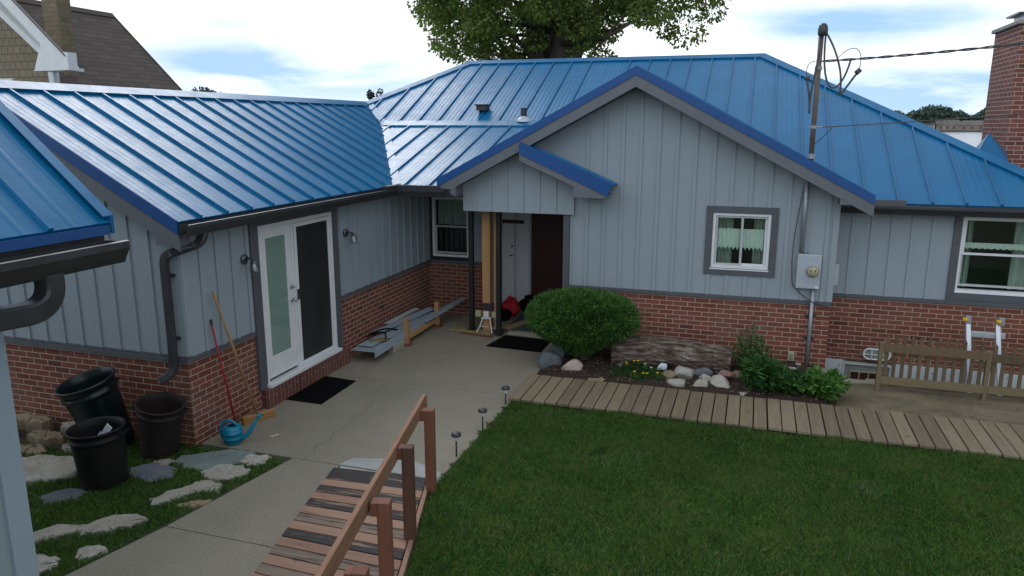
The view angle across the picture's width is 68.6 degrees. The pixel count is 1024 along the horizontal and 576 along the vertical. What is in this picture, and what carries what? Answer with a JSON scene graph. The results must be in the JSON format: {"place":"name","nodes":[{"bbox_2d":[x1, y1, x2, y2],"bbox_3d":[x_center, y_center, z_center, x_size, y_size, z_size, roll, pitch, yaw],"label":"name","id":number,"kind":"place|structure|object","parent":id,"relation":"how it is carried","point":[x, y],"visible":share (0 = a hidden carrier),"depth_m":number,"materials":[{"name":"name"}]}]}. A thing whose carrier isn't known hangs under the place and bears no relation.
{"place":"outdoors","nodes":[
{"label":"outdoors","id":0,"kind":"place"},
{"bbox_2d":[21,437,290,575],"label":"side lawn","id":1,"kind":"structure","parent":0,"point":[165,524],"depth_m":6.69,"materials":[{"name":"plant"}]},
{"bbox_2d":[20,444,47,455],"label":"rough stone","id":2,"kind":"object","parent":1,"relation":"on","point":[30,449],"visible":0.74,"depth_m":7.80,"materials":[{"name":"stone"}]},
{"bbox_2d":[36,554,60,575],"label":"stepping stone","id":3,"kind":"object","parent":1,"relation":"on","point":[45,562],"visible":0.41,"depth_m":5.82,"materials":[{"name":"stone"}]},
{"bbox_2d":[22,454,76,486],"bbox_3d":[-4.713,1.794,7.444,1.032,0.091,0.598,4,13,17],"label":"stepping stone","id":4,"kind":"object","parent":1,"relation":"on","point":[41,467],"visible":0.52,"depth_m":7.38,"materials":[{"name":"stone"}]},
{"bbox_2d":[33,524,87,547],"bbox_3d":[-3.833,2.059,6.271,0.529,0.076,0.256,-10,16,-38],"label":"stepping stone","id":5,"kind":"object","parent":1,"relation":"on","point":[59,529],"visible":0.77,"depth_m":6.26,"materials":[{"name":"stone"}]},
{"bbox_2d":[37,487,87,504],"bbox_3d":[-4.107,1.928,6.938,0.441,0.047,0.316,-10,16,-40],"label":"stepping stone","id":6,"kind":"object","parent":1,"relation":"on","point":[66,493],"visible":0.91,"depth_m":6.92,"materials":[{"name":"stone"}]},
{"bbox_2d":[0,100,129,575],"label":"garage","id":7,"kind":"structure","parent":1,"relation":"on","point":[56,221],"depth_m":3.68,"materials":[{"name":"metal"}]},
{"bbox_2d":[17,424,138,452],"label":"soil by wall","id":8,"kind":"structure","parent":1,"relation":"on","point":[22,437],"depth_m":8.16,"materials":[{"name":"soil"}]},
{"bbox_2d":[16,412,53,431],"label":"rough stone","id":9,"kind":"object","parent":8,"relation":"on","point":[28,422],"visible":0.82,"depth_m":8.36,"materials":[{"name":"stone"}]},
{"bbox_2d":[26,429,66,446],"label":"rough stone","id":10,"kind":"object","parent":8,"relation":"on","point":[46,438],"visible":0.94,"depth_m":8.02,"materials":[{"name":"stone"}]},
{"bbox_2d":[61,443,71,454],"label":"rough stone","id":11,"kind":"object","parent":8,"relation":"on","point":[66,447],"visible":0.23,"depth_m":7.81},
{"bbox_2d":[60,421,74,435],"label":"rough stone","id":12,"kind":"object","parent":8,"relation":"on","point":[65,426],"visible":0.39,"depth_m":8.24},
{"bbox_2d":[54,367,134,444],"bbox_3d":[-4.380,1.297,7.852,0.629,0.874,0.654,4,13,17],"label":"bin","id":13,"kind":"object","parent":8,"relation":"on","point":[90,394],"visible":0.73,"depth_m":7.71,"materials":[{"name":"black plastic"}]},
{"bbox_2d":[75,544,107,561],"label":"stepping stone","id":14,"kind":"object","parent":1,"relation":"on","point":[86,551],"visible":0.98,"depth_m":6.02,"materials":[{"name":"stone"}]},
{"bbox_2d":[63,416,129,492],"bbox_3d":[-3.910,1.583,7.107,0.511,0.604,0.511,10,16,39],"label":"bin","id":15,"kind":"object","parent":1,"relation":"on","point":[100,461],"visible":0.99,"depth_m":6.97,"materials":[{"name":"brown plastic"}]},
{"bbox_2d":[98,423,111,434],"bbox_3d":[-3.884,1.431,7.081,0.290,0.345,0.067,0,12,1],"label":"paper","id":16,"kind":"object","parent":15,"relation":"in","point":[107,428],"visible":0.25,"depth_m":7.04,"materials":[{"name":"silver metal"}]},
{"bbox_2d":[78,514,149,537],"bbox_3d":[-3.409,2.026,6.423,0.556,0.075,0.299,-6,14,-27],"label":"stepping stone","id":17,"kind":"object","parent":1,"relation":"on","point":[122,521],"visible":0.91,"depth_m":6.39,"materials":[{"name":"stone"}]},
{"bbox_2d":[129,462,177,484],"bbox_3d":[-3.545,1.827,7.397,0.571,0.050,0.346,6,14,26],"label":"stepping stone","id":18,"kind":"object","parent":1,"relation":"on","point":[152,471],"visible":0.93,"depth_m":7.39,"materials":[{"name":"stone"}]},
{"bbox_2d":[131,392,188,461],"bbox_3d":[-3.589,1.447,7.695,0.546,0.675,0.480,4,13,17],"label":"bin","id":19,"kind":"object","parent":1,"relation":"on","point":[159,415],"visible":0.98,"depth_m":7.62,"materials":[{"name":"brown plastic"}]},
{"bbox_2d":[153,458,174,465],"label":"stepping stone","id":20,"kind":"object","parent":1,"relation":"on","point":[165,461],"visible":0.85,"depth_m":7.60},
{"bbox_2d":[149,480,222,507],"bbox_3d":[-3.040,1.907,6.999,0.639,0.063,0.311,-7,14,-29],"label":"stepping stone","id":21,"kind":"object","parent":1,"relation":"on","point":[201,485],"visible":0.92,"depth_m":6.98,"materials":[{"name":"stone"}]},
{"bbox_2d":[177,499,212,509],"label":"stepping stone","id":22,"kind":"object","parent":1,"relation":"on","point":[197,503],"visible":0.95,"depth_m":6.78,"materials":[{"name":"stone"}]},
{"bbox_2d":[175,449,255,472],"bbox_3d":[-3.025,1.770,7.649,0.787,0.055,0.447,-4,13,-18],"label":"stepping stone","id":23,"kind":"object","parent":1,"relation":"on","point":[204,461],"visible":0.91,"depth_m":7.66,"materials":[{"name":"stone"}]},
{"bbox_2d":[201,464,250,482],"bbox_3d":[-2.803,1.821,7.376,0.487,0.070,0.372,4,13,17],"label":"stepping stone","id":24,"kind":"object","parent":1,"relation":"on","point":[218,472],"visible":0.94,"depth_m":7.34,"materials":[{"name":"stone"}]},
{"bbox_2d":[237,454,271,467],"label":"stepping stone","id":25,"kind":"object","parent":1,"relation":"on","point":[252,459],"visible":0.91,"depth_m":7.64,"materials":[{"name":"stone"}]},
{"bbox_2d":[66,458,339,575],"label":"walkway","id":26,"kind":"structure","parent":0,"point":[239,531],"depth_m":6.29,"materials":[{"name":"concrete"}]},
{"bbox_2d":[202,306,551,480],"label":"patio","id":27,"kind":"structure","parent":0,"point":[460,377],"depth_m":9.27,"materials":[{"name":"concrete"}]},
{"bbox_2d":[209,319,236,422],"bbox_3d":[-3.123,0.973,8.194,0.099,1.322,0.224,12,17,42],"label":"scraper","id":28,"kind":"object","parent":27,"relation":"on","point":[219,356],"visible":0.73,"depth_m":8.16,"materials":[{"name":"metal"}]},
{"bbox_2d":[219,413,262,445],"bbox_3d":[-2.924,1.509,8.102,0.438,0.311,0.216,-6,14,-27],"label":"watering can","id":29,"kind":"object","parent":27,"relation":"on","point":[231,434],"visible":1,"depth_m":8.02,"materials":[{"name":"teal plastic"}]},
{"bbox_2d":[212,292,274,425],"bbox_3d":[-3.013,0.772,8.426,0.089,1.614,0.663,10,16,38],"label":"broom","id":30,"kind":"object","parent":27,"relation":"on","point":[249,419],"visible":0.91,"depth_m":8.54,"materials":[{"name":"brown wood"}]},
{"bbox_2d":[286,376,355,403],"bbox_3d":[-2.482,1.308,9.724,0.605,0.010,0.940,4,13,17],"label":"door mat","id":31,"kind":"object","parent":27,"relation":"on","point":[323,390],"depth_m":9.65,"materials":[{"name":"black rubber"}]},
{"bbox_2d":[388,340,404,352],"bbox_3d":[-1.764,0.886,11.438,0.159,0.110,0.391,4,13,17],"label":"stone block","id":32,"kind":"object","parent":27,"relation":"on","point":[397,347],"depth_m":11.34,"materials":[{"name":"concrete"}]},
{"bbox_2d":[403,301,442,346],"bbox_3d":[-1.634,0.542,12.261,0.550,0.430,1.370,4,13,17],"label":"lumber rack","id":33,"kind":"object","parent":27,"relation":"on","point":[435,322],"visible":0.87,"depth_m":12.05,"materials":[{"name":"brown wood"}]},
{"bbox_2d":[351,322,425,352],"bbox_3d":[-1.764,0.655,11.958,0.420,0.012,2.503,4,13,17],"label":"siding board","id":34,"kind":"object","parent":33,"relation":"on","point":[366,348],"visible":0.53,"depth_m":10.95,"materials":[{"name":"wood"}]},
{"bbox_2d":[358,324,400,346],"bbox_3d":[-1.821,0.649,11.841,0.220,0.012,1.951,4,13,19],"label":"siding board","id":35,"kind":"object","parent":34,"relation":"on","point":[367,343],"visible":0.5,"depth_m":11.09,"materials":[{"name":"wood"}]},
{"bbox_2d":[369,338,388,342],"bbox_3d":[-1.990,0.774,11.198,0.269,0.020,0.120,-7,14,-29],"label":"wood block","id":36,"kind":"object","parent":35,"relation":"on","point":[377,340],"depth_m":11.18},
{"bbox_2d":[381,310,433,337],"bbox_3d":[-1.636,0.555,12.109,0.180,0.024,1.800,4,13,16],"label":"siding board","id":37,"kind":"object","parent":35,"relation":"on","point":[391,333],"visible":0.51,"depth_m":11.84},
{"bbox_2d":[372,307,433,331],"bbox_3d":[-1.723,0.509,12.155,0.150,0.056,1.569,6,14,26],"label":"siding board","id":38,"kind":"object","parent":37,"relation":"on","point":[410,317],"visible":0.91,"depth_m":12.18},
{"bbox_2d":[367,328,397,338],"bbox_3d":[-1.985,0.688,11.397,0.360,0.095,0.513,4,13,17],"label":"black strap","id":39,"kind":"object","parent":38,"relation":"on","point":[374,332],"visible":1,"depth_m":11.41,"materials":[{"name":"rubber"}]},
{"bbox_2d":[384,308,418,323],"bbox_3d":[-1.799,0.452,12.301,0.100,0.026,1.001,5,13,20],"label":"siding board","id":40,"kind":"object","parent":38,"relation":"on","point":[396,318],"visible":1,"depth_m":12.21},
{"bbox_2d":[375,304,446,357],"bbox_3d":[-1.550,0.637,11.991,0.012,0.150,2.802,4,13,16],"label":"siding board","id":41,"kind":"object","parent":33,"relation":"on","point":[389,344],"visible":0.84,"depth_m":11.31,"materials":[{"name":"wood"}]},
{"bbox_2d":[424,297,466,321],"bbox_3d":[-1.149,0.359,12.847,0.140,0.154,1.270,6,14,27],"label":"siding board","id":42,"kind":"object","parent":33,"relation":"on","point":[446,308],"visible":0.8,"depth_m":12.85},
{"bbox_2d":[451,431,460,456],"bbox_3d":[-0.575,1.637,7.749,0.108,0.316,0.108,4,13,17],"label":"path light","id":43,"kind":"object","parent":27,"relation":"on","point":[455,435],"visible":0.98,"depth_m":7.70,"materials":[{"name":"metal"}]},
{"bbox_2d":[449,326,493,335],"bbox_3d":[-0.665,0.706,12.392,0.744,0.036,0.170,5,13,23],"label":"base board","id":44,"kind":"object","parent":27,"relation":"on","point":[464,329],"visible":0.95,"depth_m":12.34,"materials":[{"name":"wood"}]},
{"bbox_2d":[460,332,492,337],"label":"base board","id":45,"kind":"object","parent":27,"relation":"on","point":[476,334],"visible":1,"depth_m":12.19,"materials":[{"name":"brown wood"}]},
{"bbox_2d":[478,408,486,427],"bbox_3d":[-0.329,1.496,8.400,0.108,0.316,0.108,4,13,17],"label":"path light","id":46,"kind":"object","parent":27,"relation":"on","point":[482,411],"visible":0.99,"depth_m":8.35,"materials":[{"name":"metal"}]},
{"bbox_2d":[475,302,495,332],"bbox_3d":[-0.406,0.474,12.261,0.370,0.474,0.282,4,13,17],"label":"work light","id":47,"kind":"object","parent":27,"relation":"on","point":[489,307],"visible":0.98,"depth_m":12.20,"materials":[{"name":"white plastic"}]},
{"bbox_2d":[501,385,509,404],"bbox_3d":[-0.078,1.337,9.197,0.108,0.286,0.108,4,13,17],"label":"path light","id":48,"kind":"object","parent":27,"relation":"on","point":[505,388],"visible":0.98,"depth_m":9.15,"materials":[{"name":"metal"}]},
{"bbox_2d":[502,308,511,320],"bbox_3d":[-0.131,0.451,13.168,0.227,0.198,0.289,4,13,17],"label":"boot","id":49,"kind":"object","parent":27,"relation":"on","point":[506,314],"visible":0.83,"depth_m":13.08,"materials":[{"name":"black rubber"}]},
{"bbox_2d":[502,295,519,315],"bbox_3d":[-0.011,0.301,13.470,0.366,0.362,0.420,4,13,17],"label":"tool bag","id":50,"kind":"object","parent":27,"relation":"on","point":[510,303],"visible":0.77,"depth_m":13.31,"materials":[{"name":"red fabric"}]},
{"bbox_2d":[486,335,549,351],"bbox_3d":[0.117,0.864,11.771,0.900,0.010,0.720,4,13,17],"label":"door mat","id":51,"kind":"object","parent":27,"relation":"on","point":[522,343],"depth_m":11.73,"materials":[{"name":"black rubber"}]},
{"bbox_2d":[507,330,539,337],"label":"porch kerb","id":52,"kind":"structure","parent":27,"relation":"on","point":[521,333],"depth_m":12.23,"materials":[{"name":"concrete"}]},
{"bbox_2d":[338,458,443,493],"bbox_3d":[-1.195,1.872,7.401,1.168,0.105,0.658,7,14,29],"label":"concrete patch","id":53,"kind":"object","parent":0,"point":[371,464],"visible":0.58,"depth_m":7.55,"materials":[{"name":"concrete"}]},
{"bbox_2d":[502,312,553,331],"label":"porch floor","id":54,"kind":"structure","parent":0,"point":[523,327],"depth_m":12.65,"materials":[{"name":"concrete"}]},
{"bbox_2d":[503,320,525,329],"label":"base board","id":55,"kind":"object","parent":54,"relation":"on","point":[515,325],"visible":0.45,"depth_m":12.70,"materials":[{"name":"wood"}]},
{"bbox_2d":[518,294,534,311],"bbox_3d":[0.333,0.263,13.764,0.407,0.312,0.308,4,13,17],"label":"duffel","id":56,"kind":"object","parent":54,"relation":"on","point":[524,302],"visible":0.52,"depth_m":13.68,"materials":[{"name":"black fabric"}]},
{"bbox_2d":[39,0,1023,115],"label":"sky","id":57,"kind":"structure","parent":0,"point":[319,49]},
{"bbox_2d":[398,399,1023,575],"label":"lawn","id":58,"kind":"structure","parent":0,"point":[606,459],"depth_m":6.61,"materials":[{"name":"plant"}]},
{"bbox_2d":[251,394,436,575],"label":"board ramp","id":59,"kind":"structure","parent":58,"relation":"on","point":[348,522],"depth_m":6.07,"materials":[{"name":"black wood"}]},
{"bbox_2d":[519,395,1022,461],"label":"soil under boardwalk","id":60,"kind":"structure","parent":0,"point":[753,417],"depth_m":8.92,"materials":[{"name":"soil"}]},
{"bbox_2d":[509,374,766,430],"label":"boardwalk","id":61,"kind":"structure","parent":60,"relation":"on","point":[579,394],"depth_m":9.19,"materials":[{"name":"brown wood"}]},
{"bbox_2d":[767,398,1023,461],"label":"boardwalk","id":62,"kind":"structure","parent":60,"relation":"on","point":[930,433],"depth_m":8.35,"materials":[{"name":"brown wood"}]},
{"bbox_2d":[843,359,891,364],"bbox_3d":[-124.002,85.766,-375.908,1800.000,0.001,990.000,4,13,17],"label":"ground","id":63,"kind":"structure","parent":0,"point":[864,361],"depth_m":12.36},
{"bbox_2d":[0,0,182,90],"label":"neighbour house","id":64,"kind":"structure","parent":63,"relation":"on","point":[56,41],"depth_m":20.23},
{"bbox_2d":[192,86,220,92],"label":"tree","id":65,"kind":"object","parent":63,"relation":"on","point":[202,90],"visible":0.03,"depth_m":80.77,"materials":[{"name":"green plant"}]},
{"bbox_2d":[366,89,375,99],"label":"tree","id":66,"kind":"object","parent":63,"relation":"on","point":[370,94],"visible":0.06,"depth_m":66.92,"materials":[{"name":"green plant"}]},
{"bbox_2d":[0,12,1023,446],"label":"ranch house","id":67,"kind":"structure","parent":63,"relation":"on","point":[718,198],"depth_m":10.55,"materials":[{"name":"metal"}]},
{"bbox_2d":[247,197,343,390],"bbox_3d":[-2.738,0.060,9.660,0.195,2.280,1.910,4,13,17],"label":"patio door","id":68,"kind":"structure","parent":67,"relation":"in","point":[296,290],"depth_m":9.55,"materials":[{"name":"glass"}]},
{"bbox_2d":[429,195,467,260],"bbox_3d":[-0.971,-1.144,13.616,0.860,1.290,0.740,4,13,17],"label":"window","id":69,"kind":"structure","parent":67,"relation":"in","point":[448,220],"depth_m":13.46,"materials":[{"name":"white plastic"}]},
{"bbox_2d":[502,212,514,301],"bbox_3d":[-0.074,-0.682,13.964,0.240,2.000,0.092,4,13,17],"label":"storm door","id":70,"kind":"structure","parent":67,"relation":"in","point":[508,230],"depth_m":14.00,"materials":[{"name":"white plastic"}]},
{"bbox_2d":[529,213,562,298],"bbox_3d":[0.890,-0.648,13.698,1.180,2.150,0.090,4,13,17],"label":"front door","id":71,"kind":"structure","parent":67,"relation":"in","point":[545,230],"depth_m":13.76,"materials":[{"name":"wood"}]},
{"bbox_2d":[703,206,779,277],"bbox_3d":[3.302,-0.712,10.812,0.962,0.990,0.755,4,13,17],"label":"window","id":72,"kind":"structure","parent":67,"relation":"in","point":[741,241],"depth_m":10.54,"materials":[{"name":"white plastic"}]},
{"bbox_2d":[842,360,891,379],"bbox_3d":[5.156,1.226,10.922,0.650,0.280,0.080,4,13,17],"label":"basement window","id":73,"kind":"structure","parent":67,"relation":"in","point":[857,370],"depth_m":10.93,"materials":[{"name":"beige plastic"}]},
{"bbox_2d":[821,42,1023,61],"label":"service cable","id":74,"kind":"object","parent":67,"relation":"attached to","point":[928,53],"visible":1,"depth_m":8.59,"materials":[{"name":"rubber"}]},
{"bbox_2d":[823,113,1023,127],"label":"phone wire","id":75,"kind":"object","parent":67,"relation":"attached to","point":[927,120],"visible":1,"depth_m":8.85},
{"bbox_2d":[945,217,1023,303],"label":"window","id":76,"kind":"structure","parent":67,"relation":"in","point":[986,264],"depth_m":10.32,"materials":[{"name":"white plastic"}]},
{"bbox_2d":[407,0,731,65],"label":"tree","id":77,"kind":"object","parent":63,"relation":"on","point":[554,29],"visible":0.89,"depth_m":24.35,"materials":[{"name":"green plant"}]},
{"bbox_2d":[835,383,1023,425],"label":"dirt strip","id":78,"kind":"object","parent":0,"point":[957,404],"visible":0.75,"depth_m":9.27,"materials":[{"name":"soil"}]},
{"bbox_2d":[537,346,836,408],"bbox_3d":[2.351,1.145,10.350,3.840,0.120,1.670,4,13,17],"label":"planting bed","id":79,"kind":"object","parent":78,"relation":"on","point":[593,371],"visible":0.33,"depth_m":9.92,"materials":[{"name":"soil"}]},
{"bbox_2d":[538,350,561,368],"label":"rock","id":80,"kind":"object","parent":79,"relation":"on","point":[547,358],"visible":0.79,"depth_m":10.46,"materials":[{"name":"stone"}]},
{"bbox_2d":[550,344,564,358],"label":"rock","id":81,"kind":"object","parent":79,"relation":"on","point":[554,348],"visible":0.49,"depth_m":10.77,"materials":[{"name":"stone"}]},
{"bbox_2d":[561,359,582,370],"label":"rock","id":82,"kind":"object","parent":79,"relation":"on","point":[574,364],"visible":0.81,"depth_m":10.22,"materials":[{"name":"pink stone"}]},
{"bbox_2d":[523,285,641,360],"bbox_3d":[0.983,0.539,10.655,1.714,1.144,1.478,4,13,17],"label":"clipped bush","id":83,"kind":"object","parent":79,"relation":"on","point":[583,323],"visible":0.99,"depth_m":10.26,"materials":[{"name":"green plant"}]},
{"bbox_2d":[598,361,692,383],"bbox_3d":[1.805,1.135,10.081,1.310,0.117,0.982,-2,12,-8],"label":"ground cover","id":84,"kind":"object","parent":79,"relation":"on","point":[628,370],"visible":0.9,"depth_m":10.07,"materials":[{"name":"green plant"}]},
{"bbox_2d":[657,363,666,369],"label":"rock","id":85,"kind":"object","parent":79,"relation":"on","point":[663,366],"visible":0.86,"depth_m":10.20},
{"bbox_2d":[658,370,675,379],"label":"rock","id":86,"kind":"object","parent":79,"relation":"on","point":[669,373],"visible":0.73,"depth_m":9.92,"materials":[{"name":"beige stone"}]},
{"bbox_2d":[611,335,731,372],"bbox_3d":[2.218,0.934,10.465,1.610,0.492,0.505,4,13,17],"label":"log","id":87,"kind":"object","parent":79,"relation":"on","point":[673,353],"visible":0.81,"depth_m":10.28,"materials":[{"name":"brown wood"}]},
{"bbox_2d":[667,378,685,386],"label":"rock","id":88,"kind":"object","parent":79,"relation":"on","point":[677,382],"visible":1,"depth_m":9.67,"materials":[{"name":"stone"}]},
{"bbox_2d":[674,366,693,378],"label":"rock","id":89,"kind":"object","parent":79,"relation":"on","point":[681,372],"visible":0.91,"depth_m":9.88,"materials":[{"name":"stone"}]},
{"bbox_2d":[693,379,707,386],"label":"rock","id":90,"kind":"object","parent":79,"relation":"on","point":[702,382],"visible":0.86,"depth_m":9.63,"materials":[{"name":"stone"}]},
{"bbox_2d":[694,368,712,375],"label":"rock","id":91,"kind":"object","parent":79,"relation":"on","point":[701,371],"visible":0.68,"depth_m":10.06,"materials":[{"name":"stone"}]},
{"bbox_2d":[698,374,711,381],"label":"rock","id":92,"kind":"object","parent":79,"relation":"on","point":[706,377],"visible":0.78,"depth_m":9.87,"materials":[{"name":"stone"}]},
{"bbox_2d":[710,375,729,388],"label":"rock","id":93,"kind":"object","parent":79,"relation":"on","point":[718,380],"visible":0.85,"depth_m":9.61,"materials":[{"name":"stone"}]},
{"bbox_2d":[717,370,734,377],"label":"rock","id":94,"kind":"object","parent":79,"relation":"on","point":[726,374],"visible":0.88,"depth_m":9.87,"materials":[{"name":"pink stone"}]},
{"bbox_2d":[732,326,770,368],"bbox_3d":[3.219,0.848,10.144,0.538,0.650,0.546,4,13,17],"label":"shrub","id":95,"kind":"object","parent":79,"relation":"on","point":[745,353],"visible":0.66,"depth_m":10.14,"materials":[{"name":"green plant"}]},
{"bbox_2d":[747,313,759,358],"bbox_3d":[3.293,0.735,10.307,0.179,0.798,0.165,-7,14,-30],"label":"shrub sprig","id":96,"kind":"object","parent":79,"relation":"on","point":[753,324],"visible":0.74,"depth_m":10.27,"materials":[{"name":"green plant"}]},
{"bbox_2d":[738,352,795,392],"bbox_3d":[3.220,1.061,9.497,0.730,0.562,0.735,4,13,17],"label":"peony","id":97,"kind":"object","parent":79,"relation":"on","point":[757,374],"visible":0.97,"depth_m":9.41,"materials":[{"name":"green plant"}]},
{"bbox_2d":[770,366,816,394],"bbox_3d":[3.541,1.175,9.412,0.666,0.414,0.612,4,13,17],"label":"peony","id":98,"kind":"object","parent":79,"relation":"on","point":[792,382],"visible":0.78,"depth_m":9.30,"materials":[{"name":"green plant"}]},
{"bbox_2d":[794,363,853,401],"bbox_3d":[3.873,1.189,9.333,0.762,0.408,0.683,4,13,17],"label":"hosta","id":99,"kind":"object","parent":79,"relation":"on","point":[829,384],"visible":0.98,"depth_m":9.20,"materials":[{"name":"green plant"}]},
{"bbox_2d":[874,334,987,393],"bbox_3d":[5.266,1.022,9.455,1.210,0.805,0.070,4,13,17],"label":"picket fence","id":100,"kind":"object","parent":78,"relation":"on","point":[955,353],"visible":0.94,"depth_m":9.44,"materials":[{"name":"brown wood"}]},
{"bbox_2d":[962,315,1005,395],"bbox_3d":[6.156,0.882,9.840,0.534,1.024,0.510,4,13,17],"label":"ladder","id":101,"kind":"object","parent":78,"relation":"on","point":[997,335],"visible":0.69,"depth_m":9.78,"materials":[{"name":"metal"}]},
{"bbox_2d":[980,344,1023,400],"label":"picket fence","id":102,"kind":"object","parent":78,"relation":"on","point":[1004,359],"visible":0.87,"depth_m":9.24,"materials":[{"name":"brown wood"}]},
{"bbox_2d":[849,375,1023,416],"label":"gravel","id":103,"kind":"structure","parent":0,"point":[943,399],"depth_m":9.29,"materials":[{"name":"beige stone"}]},
{"bbox_2d":[940,131,982,131],"bbox_3d":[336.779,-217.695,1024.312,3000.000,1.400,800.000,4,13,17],"label":"shore","id":104,"kind":"structure","parent":0,"point":[961,131],"depth_m":605.61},
{"bbox_2d":[914,104,943,124],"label":"shore tree","id":105,"kind":"object","parent":104,"relation":"on","point":[929,112],"visible":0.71,"depth_m":614.86,"materials":[{"name":"green plant"}]},
{"bbox_2d":[932,104,953,121],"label":"shore tree","id":106,"kind":"object","parent":104,"relation":"on","point":[940,109],"visible":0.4,"depth_m":616.54,"materials":[{"name":"green plant"}]},
{"bbox_2d":[935,120,959,130],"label":"shore house","id":107,"kind":"structure","parent":104,"relation":"on","point":[947,125],"depth_m":610.09,"materials":[{"name":"beige"}]},
{"bbox_2d":[944,107,955,119],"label":"shore tree","id":108,"kind":"object","parent":104,"relation":"on","point":[948,116],"visible":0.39,"depth_m":614.06,"materials":[{"name":"green plant"}]},
{"bbox_2d":[953,109,967,119],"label":"shore tree","id":109,"kind":"object","parent":104,"relation":"on","point":[959,113],"visible":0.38,"depth_m":613.27,"materials":[{"name":"green plant"}]},
{"bbox_2d":[958,120,983,130],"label":"shore house","id":110,"kind":"structure","parent":104,"relation":"on","point":[970,125],"depth_m":606.07,"materials":[{"name":"beige"}]},
{"bbox_2d":[974,109,984,119],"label":"shore tree","id":111,"kind":"object","parent":104,"relation":"on","point":[979,114],"visible":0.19,"depth_m":612.07,"materials":[{"name":"green plant"}]},
{"bbox_2d":[943,132,981,146],"bbox_3d":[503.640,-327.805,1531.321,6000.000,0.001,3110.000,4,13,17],"label":"lake","id":112,"kind":"structure","parent":0,"point":[973,138],"depth_m":365.65,"materials":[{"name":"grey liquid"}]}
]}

